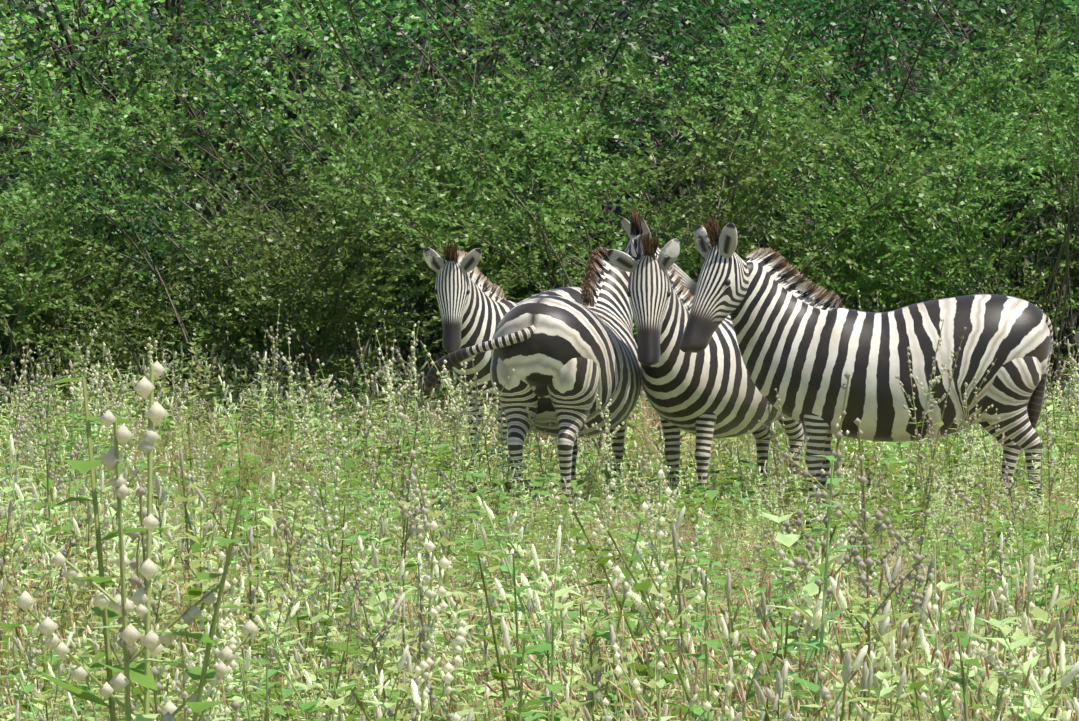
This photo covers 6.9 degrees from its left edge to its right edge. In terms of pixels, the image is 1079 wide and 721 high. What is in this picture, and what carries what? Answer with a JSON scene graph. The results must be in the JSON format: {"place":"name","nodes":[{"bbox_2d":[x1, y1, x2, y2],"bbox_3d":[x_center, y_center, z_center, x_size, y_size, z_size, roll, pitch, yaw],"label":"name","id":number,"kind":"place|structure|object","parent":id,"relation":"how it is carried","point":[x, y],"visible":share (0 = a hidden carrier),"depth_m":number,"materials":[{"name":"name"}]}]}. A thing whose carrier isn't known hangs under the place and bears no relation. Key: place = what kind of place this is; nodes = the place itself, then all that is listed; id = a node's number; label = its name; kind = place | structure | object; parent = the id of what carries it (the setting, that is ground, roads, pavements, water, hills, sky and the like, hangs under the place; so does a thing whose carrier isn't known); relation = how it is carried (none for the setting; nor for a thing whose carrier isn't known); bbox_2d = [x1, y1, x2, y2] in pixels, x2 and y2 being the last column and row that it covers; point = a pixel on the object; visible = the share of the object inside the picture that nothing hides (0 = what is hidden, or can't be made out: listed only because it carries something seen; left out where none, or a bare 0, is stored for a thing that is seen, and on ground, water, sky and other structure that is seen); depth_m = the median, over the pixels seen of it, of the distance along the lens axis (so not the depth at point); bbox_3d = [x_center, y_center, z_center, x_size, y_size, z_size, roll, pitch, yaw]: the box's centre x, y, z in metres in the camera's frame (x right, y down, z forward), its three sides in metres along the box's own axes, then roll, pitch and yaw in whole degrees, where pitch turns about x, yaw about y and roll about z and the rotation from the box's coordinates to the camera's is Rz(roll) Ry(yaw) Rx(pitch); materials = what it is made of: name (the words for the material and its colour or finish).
{"place":"outdoors","nodes":[
{"label":"outdoors","id":0,"kind":"place"},
{"bbox_2d":[0,0,1077,143],"label":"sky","id":1,"kind":"structure","parent":0,"point":[44,5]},
{"bbox_2d":[0,372,1078,720],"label":"weedy grass","id":2,"kind":"structure","parent":0,"point":[266,452],"depth_m":50.10,"materials":[{"name":"green plant"}]},
{"bbox_2d":[1,144,1078,720],"bbox_3d":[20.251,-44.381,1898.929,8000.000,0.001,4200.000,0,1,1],"label":"ground","id":3,"kind":"structure","parent":0,"point":[891,540],"depth_m":51.82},
{"bbox_2d":[15,361,264,720],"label":"weeds","id":4,"kind":"object","parent":3,"relation":"on","point":[109,609],"visible":1,"depth_m":20.62,"materials":[{"name":"plant"}]},
{"bbox_2d":[0,0,629,374],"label":"trees","id":5,"kind":"object","parent":3,"relation":"on","point":[5,25],"visible":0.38,"depth_m":85.49,"materials":[{"name":"green plant"}]},
{"bbox_2d":[423,242,605,483],"bbox_3d":[-0.149,0.008,60.635,0.666,1.645,2.154,1,2,36],"label":"zebra","id":6,"kind":"object","parent":3,"relation":"on","point":[474,306],"visible":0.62,"depth_m":60.04},
{"bbox_2d":[0,338,1078,720],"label":"weeds","id":7,"kind":"object","parent":3,"relation":"on","point":[946,662],"depth_m":35.98,"materials":[{"name":"green plant"}]},
{"bbox_2d":[0,322,1078,720],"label":"tall weeds","id":8,"kind":"object","parent":3,"relation":"on","point":[544,648],"visible":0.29,"depth_m":30.83,"materials":[{"name":"green plant"}]},
{"bbox_2d":[0,0,1078,440],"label":"bush row","id":9,"kind":"object","parent":3,"relation":"on","point":[904,240],"visible":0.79,"depth_m":66.73,"materials":[{"name":"green plant"}]},
{"bbox_2d":[0,0,1078,415],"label":"bush row","id":10,"kind":"object","parent":3,"relation":"on","point":[832,14],"visible":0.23,"depth_m":72.39,"materials":[{"name":"green plant"}]},
{"bbox_2d":[0,310,1078,720],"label":"weed spike","id":11,"kind":"object","parent":3,"relation":"on","point":[1034,706],"visible":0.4,"depth_m":37.83,"materials":[{"name":"green plant"}]},
{"bbox_2d":[0,284,1078,720],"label":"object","id":12,"kind":"object","parent":3,"relation":"on","point":[866,574],"visible":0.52,"depth_m":37.83,"materials":[{"name":"green plant"}]},
{"bbox_2d":[0,313,1078,720],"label":"leafy weeds","id":13,"kind":"object","parent":3,"relation":"on","point":[1050,643],"visible":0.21,"depth_m":36.64,"materials":[{"name":"green plant"}]},
{"bbox_2d":[0,369,1078,720],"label":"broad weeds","id":14,"kind":"object","parent":3,"relation":"on","point":[572,613],"visible":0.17,"depth_m":50.05,"materials":[{"name":"green plant"}]},
{"bbox_2d":[0,0,1078,379],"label":"tree row","id":15,"kind":"object","parent":3,"relation":"on","point":[32,8],"visible":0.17,"depth_m":89.06,"materials":[{"name":"green plant"}]},
{"bbox_2d":[0,0,1078,331],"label":"tree row","id":16,"kind":"object","parent":3,"relation":"on","point":[758,22],"visible":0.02,"depth_m":113.91,"materials":[{"name":"green plant"}]},
{"bbox_2d":[10,318,1078,537],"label":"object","id":17,"kind":"object","parent":3,"relation":"on","point":[388,378],"visible":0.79,"depth_m":53.73,"materials":[{"name":"green plant"}]},
{"bbox_2d":[425,207,696,522],"bbox_3d":[0.319,0.037,55.511,0.922,1.963,2.528,1,2,30],"label":"zebra","id":18,"kind":"object","parent":3,"relation":"on","point":[569,358],"visible":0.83,"depth_m":54.67},
{"bbox_2d":[607,230,805,521],"bbox_3d":[1.071,0.095,55.762,0.701,1.834,2.292,1,2,31],"label":"zebra","id":19,"kind":"object","parent":3,"relation":"on","point":[708,393],"visible":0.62,"depth_m":55.28},
{"bbox_2d":[679,214,1052,528],"bbox_3d":[1.983,0.074,54.543,2.274,1.938,0.754,0,1,1],"label":"zebra","id":20,"kind":"object","parent":3,"relation":"on","point":[804,345],"visible":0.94,"depth_m":54.32}
]}

